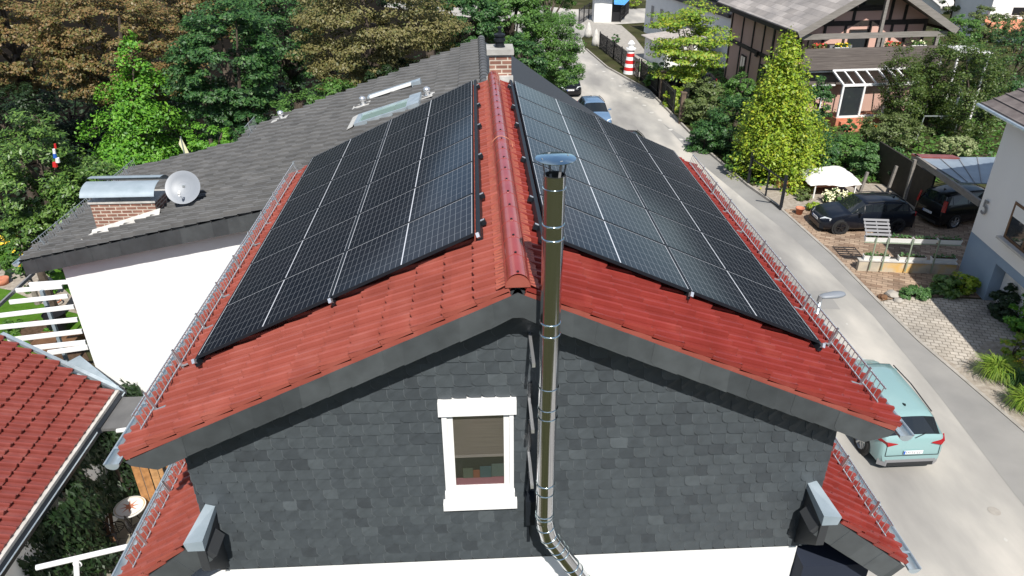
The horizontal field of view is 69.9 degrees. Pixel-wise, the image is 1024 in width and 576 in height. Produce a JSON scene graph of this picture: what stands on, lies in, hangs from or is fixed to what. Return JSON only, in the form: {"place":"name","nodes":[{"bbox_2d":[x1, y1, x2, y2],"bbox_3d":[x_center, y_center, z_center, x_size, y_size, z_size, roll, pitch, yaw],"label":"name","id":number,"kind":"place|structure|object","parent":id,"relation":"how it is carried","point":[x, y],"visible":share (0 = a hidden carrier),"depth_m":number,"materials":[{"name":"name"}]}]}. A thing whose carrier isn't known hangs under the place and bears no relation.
{"place":"outdoors","nodes":[
{"label":"outdoors","id":0,"kind":"place"},
{"bbox_2d":[0,251,82,358],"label":"lawn","id":1,"kind":"structure","parent":0,"point":[57,274],"depth_m":27.39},
{"bbox_2d":[0,235,40,304],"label":"flowering shrub","id":2,"kind":"object","parent":1,"relation":"on","point":[6,262],"visible":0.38,"depth_m":26.36,"materials":[{"name":"green plant"}]},
{"bbox_2d":[0,207,58,306],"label":"laurel bush","id":3,"kind":"object","parent":1,"relation":"on","point":[31,218],"visible":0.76,"depth_m":24.65,"materials":[{"name":"green plant"}]},
{"bbox_2d":[35,544,126,575],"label":"pergola","id":4,"kind":"object","parent":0,"point":[76,559],"visible":0.92,"depth_m":12.91,"materials":[{"name":"white paint"}]},
{"bbox_2d":[90,475,160,575],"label":"patio","id":5,"kind":"structure","parent":0,"point":[123,536],"depth_m":17.86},
{"bbox_2d":[96,396,149,497],"bbox_3d":[-8.634,4.251,17.552,1.200,3.300,1.150,-2,29,-2],"label":"door canopy","id":6,"kind":"object","parent":5,"relation":"on","point":[118,414],"visible":0.57,"depth_m":16.68,"materials":[{"name":"grey metal"}]},
{"bbox_2d":[131,466,167,508],"bbox_3d":[-8.305,4.669,17.723,1.495,2.400,0.199,-5,29,-8],"label":"plank screen","id":7,"kind":"object","parent":5,"relation":"on","point":[144,482],"visible":0.06,"depth_m":17.69,"materials":[{"name":"orange wood"}]},
{"bbox_2d":[0,0,529,270],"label":"forest floor","id":8,"kind":"structure","parent":0,"point":[108,29],"depth_m":68.82,"materials":[{"name":"plant"}]},
{"bbox_2d":[0,81,54,199],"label":"leafy tree","id":9,"kind":"object","parent":8,"relation":"on","point":[23,105],"visible":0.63,"depth_m":35.12,"materials":[{"name":"green plant"}]},
{"bbox_2d":[0,0,88,173],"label":"brown tree","id":10,"kind":"object","parent":8,"relation":"on","point":[17,72],"visible":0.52,"depth_m":37.13,"materials":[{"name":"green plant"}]},
{"bbox_2d":[4,69,114,149],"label":"leafy tree","id":11,"kind":"object","parent":8,"relation":"on","point":[71,124],"visible":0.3,"depth_m":42.59,"materials":[{"name":"green plant"}]},
{"bbox_2d":[9,0,214,156],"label":"brown tree","id":12,"kind":"object","parent":8,"relation":"on","point":[75,67],"visible":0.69,"depth_m":33.16,"materials":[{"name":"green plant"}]},
{"bbox_2d":[74,29,193,173],"bbox_3d":[-17.400,-7.213,33.173,7.772,8.519,7.546,-2,29,-2],"label":"bright conifer","id":13,"kind":"object","parent":8,"relation":"on","point":[119,148],"visible":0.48,"depth_m":32.49,"materials":[{"name":"green plant"}]},
{"bbox_2d":[132,77,222,154],"bbox_3d":[-17.386,-8.539,38.654,5.617,5.473,4.314,-2,29,-2],"label":"leafy tree","id":14,"kind":"object","parent":8,"relation":"on","point":[196,131],"visible":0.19,"depth_m":38.33,"materials":[{"name":"green plant"}]},
{"bbox_2d":[98,0,276,117],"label":"brown tree","id":15,"kind":"object","parent":8,"relation":"on","point":[188,6],"visible":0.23,"depth_m":44.43,"materials":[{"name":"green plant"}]},
{"bbox_2d":[181,121,237,151],"bbox_3d":[-11.869,-3.972,30.056,2.422,5.709,1.749,-2,29,-2],"label":"shrub","id":16,"kind":"object","parent":8,"relation":"on","point":[195,144],"visible":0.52,"depth_m":28.78,"materials":[{"name":"green plant"}]},
{"bbox_2d":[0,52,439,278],"bbox_3d":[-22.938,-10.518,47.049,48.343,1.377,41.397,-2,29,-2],"label":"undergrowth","id":17,"kind":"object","parent":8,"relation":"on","point":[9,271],"visible":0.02,"depth_m":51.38,"materials":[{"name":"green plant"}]},
{"bbox_2d":[159,0,285,134],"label":"leafy tree","id":18,"kind":"object","parent":8,"relation":"on","point":[232,100],"visible":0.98,"depth_m":31.83,"materials":[{"name":"green plant"}]},
{"bbox_2d":[230,0,329,108],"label":"leafy tree","id":19,"kind":"object","parent":8,"relation":"on","point":[291,72],"visible":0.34,"depth_m":40.45,"materials":[{"name":"green plant"}]},
{"bbox_2d":[284,0,473,93],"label":"olive tree","id":20,"kind":"object","parent":8,"relation":"on","point":[374,40],"visible":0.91,"depth_m":34.24,"materials":[{"name":"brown plant"}]},
{"bbox_2d":[417,0,500,51],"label":"leafy tree","id":21,"kind":"object","parent":8,"relation":"on","point":[485,28],"visible":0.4,"depth_m":36.91,"materials":[{"name":"green plant"}]},
{"bbox_2d":[471,0,543,57],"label":"leafy tree","id":22,"kind":"object","parent":8,"relation":"on","point":[530,20],"visible":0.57,"depth_m":38.65,"materials":[{"name":"green plant"}]},
{"bbox_2d":[504,31,547,75],"bbox_3d":[0.659,-8.600,36.182,2.255,7.834,2.466,-2,29,-2],"label":"leafy tree","id":23,"kind":"object","parent":8,"relation":"on","point":[519,50],"visible":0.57,"depth_m":34.41,"materials":[{"name":"green plant"}]},
{"bbox_2d":[72,0,1023,477],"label":"ground","id":24,"kind":"structure","parent":0,"point":[636,30],"depth_m":54.48,"materials":[{"name":"plant"}]},
{"bbox_2d":[0,273,88,361],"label":"pergola","id":25,"kind":"object","parent":24,"relation":"on","point":[41,286],"visible":0.8,"depth_m":21.21,"materials":[{"name":"white paint"}]},
{"bbox_2d":[0,108,90,310],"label":"laurel bush","id":26,"kind":"object","parent":24,"relation":"on","point":[14,205],"visible":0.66,"depth_m":24.23,"materials":[{"name":"green plant"}]},
{"bbox_2d":[0,332,132,575],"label":"red roofed outbuilding","id":27,"kind":"structure","parent":24,"relation":"on","point":[52,412],"depth_m":16.39,"materials":[{"name":"tile"}]},
{"bbox_2d":[37,156,122,223],"bbox_3d":[-13.889,-1.524,25.245,2.925,6.067,2.675,12,31,21],"label":"laurel bush","id":28,"kind":"object","parent":24,"relation":"on","point":[65,194],"visible":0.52,"depth_m":23.72,"materials":[{"name":"green plant"}]},
{"bbox_2d":[16,379,155,575],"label":"bamboo hedge","id":29,"kind":"object","parent":24,"relation":"on","point":[92,504],"visible":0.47,"depth_m":15.92,"materials":[{"name":"green plant"}]},
{"bbox_2d":[12,26,604,395],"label":"grey roofed house","id":30,"kind":"structure","parent":24,"relation":"on","point":[138,256],"depth_m":17.65,"materials":[{"name":"tile"}]},
{"bbox_2d":[165,171,199,203],"bbox_3d":[-7.500,-2.163,16.768,0.688,0.942,0.578,-23,36,-35],"label":"satellite dish","id":31,"kind":"object","parent":30,"relation":"attached to","point":[182,187],"visible":0.98,"depth_m":16.74,"materials":[{"name":"paint"}]},
{"bbox_2d":[348,92,421,128],"bbox_3d":[-3.254,-4.554,18.795,1.863,0.654,1.100,-2,29,-2],"label":"roof window","id":32,"kind":"structure","parent":30,"relation":"in","point":[413,101],"depth_m":18.73,"materials":[{"name":"metal"}]},
{"bbox_2d":[103,71,921,575],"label":"red roofed house","id":33,"kind":"structure","parent":24,"relation":"on","point":[379,427],"depth_m":8.04,"materials":[{"name":"tile"}]},
{"bbox_2d":[191,160,310,366],"bbox_3d":[-3.724,-0.833,11.286,0.086,0.121,7.043,-2,29,-2],"label":"mounting rail","id":34,"kind":"object","parent":33,"relation":"attached to","point":[196,361],"visible":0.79,"depth_m":8.34,"materials":[{"name":"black metal"}]},
{"bbox_2d":[197,252,344,357],"bbox_3d":[-2.789,0.175,8.619,1.722,0.035,1.134,-23,27,9],"label":"solar panel","id":35,"kind":"object","parent":34,"relation":"on","point":[279,301],"visible":0.89,"depth_m":8.53,"materials":[{"name":"black glass"}]},
{"bbox_2d":[227,215,356,304],"bbox_3d":[-2.846,-0.380,9.629,1.722,0.035,1.134,-23,27,9],"label":"solar panel","id":36,"kind":"object","parent":34,"relation":"on","point":[302,255],"visible":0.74,"depth_m":9.58,"materials":[{"name":"black glass"}]},
{"bbox_2d":[251,185,367,263],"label":"solar panel","id":37,"kind":"object","parent":34,"relation":"on","point":[315,221],"visible":0.79,"depth_m":10.60,"materials":[{"name":"black glass"}]},
{"bbox_2d":[270,160,375,229],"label":"solar panel","id":38,"kind":"object","parent":34,"relation":"attached to","point":[328,192],"visible":0.79,"depth_m":11.61,"materials":[{"name":"black glass"}]},
{"bbox_2d":[287,138,383,200],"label":"solar panel","id":39,"kind":"object","parent":34,"relation":"on","point":[338,168],"visible":0.85,"depth_m":12.62,"materials":[{"name":"black glass"}]},
{"bbox_2d":[301,120,389,176],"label":"solar panel","id":40,"kind":"object","parent":34,"relation":"on","point":[348,147],"visible":0.77,"depth_m":13.64,"materials":[{"name":"black glass"}]},
{"bbox_2d":[327,119,390,305],"bbox_3d":[-2.132,-1.524,10.996,0.072,0.106,7.043,-2,29,-2],"label":"mounting rail","id":41,"kind":"object","parent":33,"relation":"attached to","point":[331,301],"visible":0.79,"depth_m":9.22,"materials":[{"name":"silver metal"}]},
{"bbox_2d":[331,194,474,298],"bbox_3d":[-1.209,-0.501,8.336,1.722,0.036,1.134,-23,27,9],"label":"solar panel","id":42,"kind":"object","parent":41,"relation":"on","point":[422,237],"visible":1,"depth_m":8.25,"materials":[{"name":"black glass"}]},
{"bbox_2d":[347,161,473,249],"bbox_3d":[-1.266,-1.056,9.347,1.722,0.036,1.134,-23,27,9],"label":"solar panel","id":43,"kind":"object","parent":41,"relation":"on","point":[417,202],"visible":0.92,"depth_m":9.30,"materials":[{"name":"black glass"}]},
{"bbox_2d":[359,135,473,213],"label":"solar panel","id":44,"kind":"object","parent":41,"relation":"on","point":[422,171],"visible":0.91,"depth_m":10.31,"materials":[{"name":"black glass"}]},
{"bbox_2d":[370,114,473,182],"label":"solar panel","id":45,"kind":"object","parent":41,"relation":"on","point":[426,146],"visible":0.92,"depth_m":11.33,"materials":[{"name":"black glass"}]},
{"bbox_2d":[378,96,472,157],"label":"solar panel","id":46,"kind":"object","parent":41,"relation":"on","point":[451,114],"visible":0.89,"depth_m":12.34,"materials":[{"name":"black glass"}]},
{"bbox_2d":[385,80,472,136],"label":"solar panel","id":47,"kind":"object","parent":41,"relation":"on","point":[432,107],"visible":0.91,"depth_m":13.35,"materials":[{"name":"black glass"}]},
{"bbox_2d":[437,394,516,510],"bbox_3d":[-0.363,1.816,8.007,0.830,1.500,0.160,-2,29,-2],"label":"window","id":48,"kind":"structure","parent":33,"relation":"in","point":[478,432],"depth_m":8.02,"materials":[{"name":"white paint"}]},
{"bbox_2d":[474,80,482,240],"bbox_3d":[-0.513,-2.207,10.712,0.086,0.121,7.043,-2,29,-2],"label":"mounting rail","id":49,"kind":"object","parent":33,"relation":"attached to","point":[479,215],"visible":1,"depth_m":9.40,"materials":[{"name":"black metal"}]},
{"bbox_2d":[508,80,541,243],"bbox_3d":[0.147,-2.180,10.630,0.086,0.121,7.043,-2,29,-2],"label":"mounting rail","id":50,"kind":"object","parent":33,"relation":"attached to","point":[532,192],"visible":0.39,"depth_m":9.45,"materials":[{"name":"black metal"}]},
{"bbox_2d":[527,152,589,575],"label":"steel flue","id":51,"kind":"object","parent":33,"relation":"attached to","point":[553,238],"visible":1,"depth_m":6.69,"materials":[{"name":"grey"}]},
{"bbox_2d":[596,116,693,299],"bbox_3d":[1.775,-1.592,11.044,0.071,0.106,7.043,-2,29,-2],"label":"mounting rail","id":52,"kind":"object","parent":33,"relation":"attached to","point":[689,295],"visible":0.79,"depth_m":9.18,"materials":[{"name":"silver metal"}]},
{"bbox_2d":[513,80,604,133],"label":"solar panel","id":53,"kind":"object","parent":52,"relation":"on","point":[555,105],"visible":0.91,"depth_m":13.33,"materials":[{"name":"black glass"}]},
{"bbox_2d":[517,96,616,154],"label":"solar panel","id":54,"kind":"object","parent":52,"relation":"on","point":[553,119],"visible":0.92,"depth_m":12.32,"materials":[{"name":"black glass"}]},
{"bbox_2d":[521,114,629,178],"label":"solar panel","id":55,"kind":"object","parent":52,"relation":"on","point":[569,144],"visible":0.91,"depth_m":11.32,"materials":[{"name":"black glass"}]},
{"bbox_2d":[526,136,645,208],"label":"solar panel","id":56,"kind":"object","parent":52,"relation":"on","point":[599,178],"visible":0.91,"depth_m":10.33,"materials":[{"name":"black glass"}]},
{"bbox_2d":[531,162,664,244],"bbox_3d":[1.073,-1.078,9.332,1.722,0.035,1.134,20,26,-14],"label":"solar panel","id":57,"kind":"object","parent":52,"relation":"on","point":[604,206],"visible":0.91,"depth_m":9.31,"materials":[{"name":"black glass"}]},
{"bbox_2d":[538,194,689,292],"bbox_3d":[1.129,-0.523,8.322,1.722,0.035,1.134,20,26,-14],"label":"solar panel","id":58,"kind":"object","parent":52,"relation":"on","point":[613,243],"visible":0.76,"depth_m":8.25,"materials":[{"name":"black glass"}]},
{"bbox_2d":[727,220,825,350],"bbox_3d":[3.376,-0.995,11.462,0.086,0.121,7.043,-2,29,-2],"label":"mounting rail","id":59,"kind":"object","parent":33,"relation":"attached to","point":[819,346],"visible":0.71,"depth_m":8.43,"materials":[{"name":"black metal"}]},
{"bbox_2d":[597,117,688,169],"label":"solar panel","id":60,"kind":"object","parent":59,"relation":"on","point":[640,142],"visible":0.8,"depth_m":13.76,"materials":[{"name":"black glass"}]},
{"bbox_2d":[607,135,705,192],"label":"solar panel","id":61,"kind":"object","parent":59,"relation":"attached to","point":[653,162],"visible":0.74,"depth_m":12.75,"materials":[{"name":"black glass"}]},
{"bbox_2d":[619,156,726,219],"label":"solar panel","id":62,"kind":"object","parent":59,"relation":"on","point":[664,184],"visible":0.77,"depth_m":11.72,"materials":[{"name":"black glass"}]},
{"bbox_2d":[632,181,751,252],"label":"solar panel","id":63,"kind":"object","parent":59,"relation":"on","point":[681,212],"visible":0.77,"depth_m":10.71,"materials":[{"name":"black glass"}]},
{"bbox_2d":[648,210,781,291],"bbox_3d":[2.662,-0.495,9.742,1.722,0.035,1.134,20,26,-14],"label":"solar panel","id":64,"kind":"object","parent":59,"relation":"on","point":[709,249],"visible":0.76,"depth_m":9.70,"materials":[{"name":"black glass"}]},
{"bbox_2d":[668,247,819,342],"bbox_3d":[2.719,0.060,8.732,1.722,0.035,1.134,20,26,-14],"label":"solar panel","id":65,"kind":"object","parent":59,"relation":"on","point":[735,292],"visible":0.89,"depth_m":8.64,"materials":[{"name":"black glass"}]},
{"bbox_2d":[521,10,586,92],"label":"feathery tree","id":66,"kind":"object","parent":24,"relation":"on","point":[565,53],"visible":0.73,"depth_m":40.65,"materials":[{"name":"green plant"}]},
{"bbox_2d":[641,28,712,68],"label":"garden shed","id":67,"kind":"structure","parent":24,"relation":"on","point":[649,37],"depth_m":64.40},
{"bbox_2d":[642,0,739,98],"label":"layered tree","id":68,"kind":"object","parent":24,"relation":"on","point":[691,56],"visible":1,"depth_m":50.70,"materials":[{"name":"green plant"}]},
{"bbox_2d":[677,76,724,123],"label":"shrub","id":69,"kind":"object","parent":24,"relation":"on","point":[690,113],"visible":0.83,"depth_m":46.96,"materials":[{"name":"green plant"}]},
{"bbox_2d":[684,119,724,153],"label":"shrub","id":70,"kind":"object","parent":24,"relation":"on","point":[700,131],"visible":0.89,"depth_m":42.65,"materials":[{"name":"green plant"}]},
{"bbox_2d":[706,94,753,154],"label":"shrub","id":71,"kind":"object","parent":24,"relation":"on","point":[717,117],"visible":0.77,"depth_m":41.78,"materials":[{"name":"green plant"}]},
{"bbox_2d":[726,24,834,195],"bbox_3d":[14.252,-9.346,37.499,5.450,7.872,5.445,-2,29,-2],"label":"golden conifer","id":72,"kind":"object","parent":24,"relation":"on","point":[778,137],"visible":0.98,"depth_m":37.07,"materials":[{"name":"green plant"}]},
{"bbox_2d":[586,48,1023,431],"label":"kerb","id":73,"kind":"structure","parent":24,"relation":"on","point":[942,360],"depth_m":29.84,"materials":[{"name":"concrete"}]},
{"bbox_2d":[803,75,835,135],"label":"shrub","id":74,"kind":"object","parent":24,"relation":"on","point":[821,92],"visible":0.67,"depth_m":43.23,"materials":[{"name":"green plant"}]},
{"bbox_2d":[635,61,1006,185],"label":"garden cover","id":75,"kind":"object","parent":24,"relation":"on","point":[916,148],"visible":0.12,"depth_m":44.97,"materials":[{"name":"green plant"}]},
{"bbox_2d":[716,0,959,111],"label":"half timbered house","id":76,"kind":"structure","parent":24,"relation":"on","point":[866,29],"depth_m":47.71,"materials":[{"name":"brown"}]},
{"bbox_2d":[821,133,869,166],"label":"shrub","id":77,"kind":"object","parent":24,"relation":"on","point":[851,140],"visible":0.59,"depth_m":40.48,"materials":[{"name":"green plant"}]},
{"bbox_2d":[812,63,940,131],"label":"glass porch","id":78,"kind":"object","parent":24,"relation":"on","point":[851,100],"visible":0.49,"depth_m":46.88,"materials":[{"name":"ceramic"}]},
{"bbox_2d":[849,142,907,175],"bbox_3d":[19.674,-6.906,39.358,2.972,2.005,2.335,-2,29,-2],"label":"shrub","id":79,"kind":"object","parent":24,"relation":"on","point":[872,165],"visible":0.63,"depth_m":38.89,"materials":[{"name":"green plant"}]},
{"bbox_2d":[856,110,935,147],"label":"shrub","id":80,"kind":"object","parent":24,"relation":"on","point":[888,136],"visible":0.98,"depth_m":42.49,"materials":[{"name":"green plant"}]},
{"bbox_2d":[875,39,930,131],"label":"columnar conifer","id":81,"kind":"object","parent":24,"relation":"on","point":[895,105],"visible":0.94,"depth_m":44.30,"materials":[{"name":"green plant"}]},
{"bbox_2d":[872,141,935,206],"bbox_3d":[19.548,-5.635,36.785,0.100,1.900,5.200,-2,29,-2],"label":"fence","id":82,"kind":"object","parent":24,"relation":"on","point":[923,179],"depth_m":36.69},
{"bbox_2d":[904,32,973,126],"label":"garden tree","id":83,"kind":"object","parent":24,"relation":"on","point":[939,50],"visible":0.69,"depth_m":44.82,"materials":[{"name":"green plant"}]},
{"bbox_2d":[931,14,985,79],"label":"garden tree","id":84,"kind":"object","parent":24,"relation":"on","point":[972,25],"visible":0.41,"depth_m":56.21,"materials":[{"name":"green plant"}]},
{"bbox_2d":[920,341,1023,426],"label":"planting bed","id":85,"kind":"object","parent":24,"relation":"on","point":[988,389],"visible":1,"depth_m":23.19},
{"bbox_2d":[925,42,1019,138],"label":"garden tree","id":86,"kind":"object","parent":24,"relation":"on","point":[963,121],"visible":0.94,"depth_m":43.42,"materials":[{"name":"green plant"}]},
{"bbox_2d":[956,5,1013,56],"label":"garden tree","id":87,"kind":"object","parent":24,"relation":"on","point":[994,17],"visible":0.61,"depth_m":62.22,"materials":[{"name":"green plant"}]},
{"bbox_2d":[951,0,1023,41],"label":"house","id":88,"kind":"structure","parent":24,"relation":"on","point":[1015,8],"depth_m":71.47,"materials":[{"name":"ceramic"}]},
{"bbox_2d":[958,88,1023,317],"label":"house","id":89,"kind":"structure","parent":24,"relation":"on","point":[993,258],"depth_m":26.54,"materials":[{"name":"white paint"}]},
{"bbox_2d":[996,201,1023,260],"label":"window","id":90,"kind":"structure","parent":89,"relation":"in","point":[1014,232],"depth_m":25.75,"materials":[{"name":"white wood"}]},
{"bbox_2d":[966,17,1023,117],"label":"garden tree","id":91,"kind":"object","parent":24,"relation":"on","point":[1017,85],"visible":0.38,"depth_m":46.92,"materials":[{"name":"green plant"}]},
{"bbox_2d":[987,283,1021,322],"bbox_3d":[17.923,0.476,26.480,1.261,1.235,1.643,17,33,28],"label":"shrub","id":92,"kind":"object","parent":24,"relation":"on","point":[1003,304],"visible":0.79,"depth_m":26.27,"materials":[{"name":"green plant"}]},
{"bbox_2d":[592,0,628,21],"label":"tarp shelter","id":93,"kind":"object","parent":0,"point":[606,10],"visible":1,"depth_m":83.53,"materials":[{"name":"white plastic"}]},
{"bbox_2d":[585,22,651,76],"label":"yard","id":94,"kind":"structure","parent":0,"point":[625,36],"depth_m":76.47,"materials":[{"name":"concrete"}]},
{"bbox_2d":[644,0,731,68],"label":"white house","id":95,"kind":"structure","parent":0,"point":[674,6],"depth_m":67.17,"materials":[{"name":"grey"}]},
{"bbox_2d":[384,1,1023,575],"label":"road","id":96,"kind":"structure","parent":0,"point":[944,519],"depth_m":20.01,"materials":[{"name":"concrete"}]},
{"bbox_2d":[853,357,944,465],"bbox_3d":[10.431,3.156,21.201,2.107,1.695,4.486,-2,29,-3],"label":"parked car","id":97,"kind":"object","parent":96,"relation":"on","point":[923,445],"visible":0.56,"depth_m":19.45,"materials":[{"name":"teal paint"}]},
{"bbox_2d":[753,182,914,209],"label":"gravel yard","id":98,"kind":"structure","parent":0,"point":[791,201],"depth_m":37.36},
{"bbox_2d":[798,166,861,197],"bbox_3d":[16.023,-5.465,37.391,2.638,1.045,2.200,-2,29,-2],"label":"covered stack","id":99,"kind":"object","parent":98,"relation":"on","point":[833,176],"visible":0.85,"depth_m":36.55,"materials":[{"name":"fabric"}]},
{"bbox_2d":[664,124,1023,504],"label":"pavement","id":100,"kind":"structure","parent":0,"point":[995,435],"depth_m":23.45,"materials":[{"name":"concrete"}]},
{"bbox_2d":[785,208,980,300],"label":"brown paved forecourt","id":101,"kind":"structure","parent":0,"point":[848,247],"depth_m":31.63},
{"bbox_2d":[809,191,916,233],"bbox_3d":[15.930,-3.466,33.379,4.306,1.535,2.057,-2,29,-2],"label":"parked car","id":102,"kind":"object","parent":101,"relation":"on","point":[846,214],"visible":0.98,"depth_m":32.74,"materials":[{"name":"black paint"}]},
{"bbox_2d":[856,257,957,274],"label":"planter wall","id":103,"kind":"structure","parent":101,"relation":"on","point":[893,265],"depth_m":29.52,"materials":[{"name":"concrete"}]},
{"bbox_2d":[929,274,962,299],"bbox_3d":[16.623,-0.100,28.001,1.201,0.822,1.052,21,35,33],"label":"shrub","id":104,"kind":"object","parent":101,"relation":"on","point":[942,284],"visible":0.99,"depth_m":27.77,"materials":[{"name":"green plant"}]},
{"bbox_2d":[903,153,994,205],"bbox_3d":[19.234,-4.042,32.944,3.532,2.810,6.881,20,35,32],"label":"carport","id":105,"kind":"object","parent":101,"relation":"on","point":[968,170],"visible":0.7,"depth_m":32.51,"materials":[{"name":"grey"}]},
{"bbox_2d":[915,181,984,228],"bbox_3d":[20.985,-3.979,34.066,4.066,1.735,2.027,-8,30,-15],"label":"parked car","id":106,"kind":"object","parent":101,"relation":"on","point":[946,205],"visible":0.65,"depth_m":33.26,"materials":[{"name":"black paint"}]},
{"bbox_2d":[881,297,1023,366],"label":"grey paved forecourt","id":107,"kind":"structure","parent":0,"point":[957,331],"depth_m":26.15,"materials":[{"name":"stone"}]},
{"bbox_2d":[966,349,1022,386],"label":"ornamental grass","id":108,"kind":"object","parent":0,"point":[995,367],"depth_m":23.05,"materials":[{"name":"green plant"}]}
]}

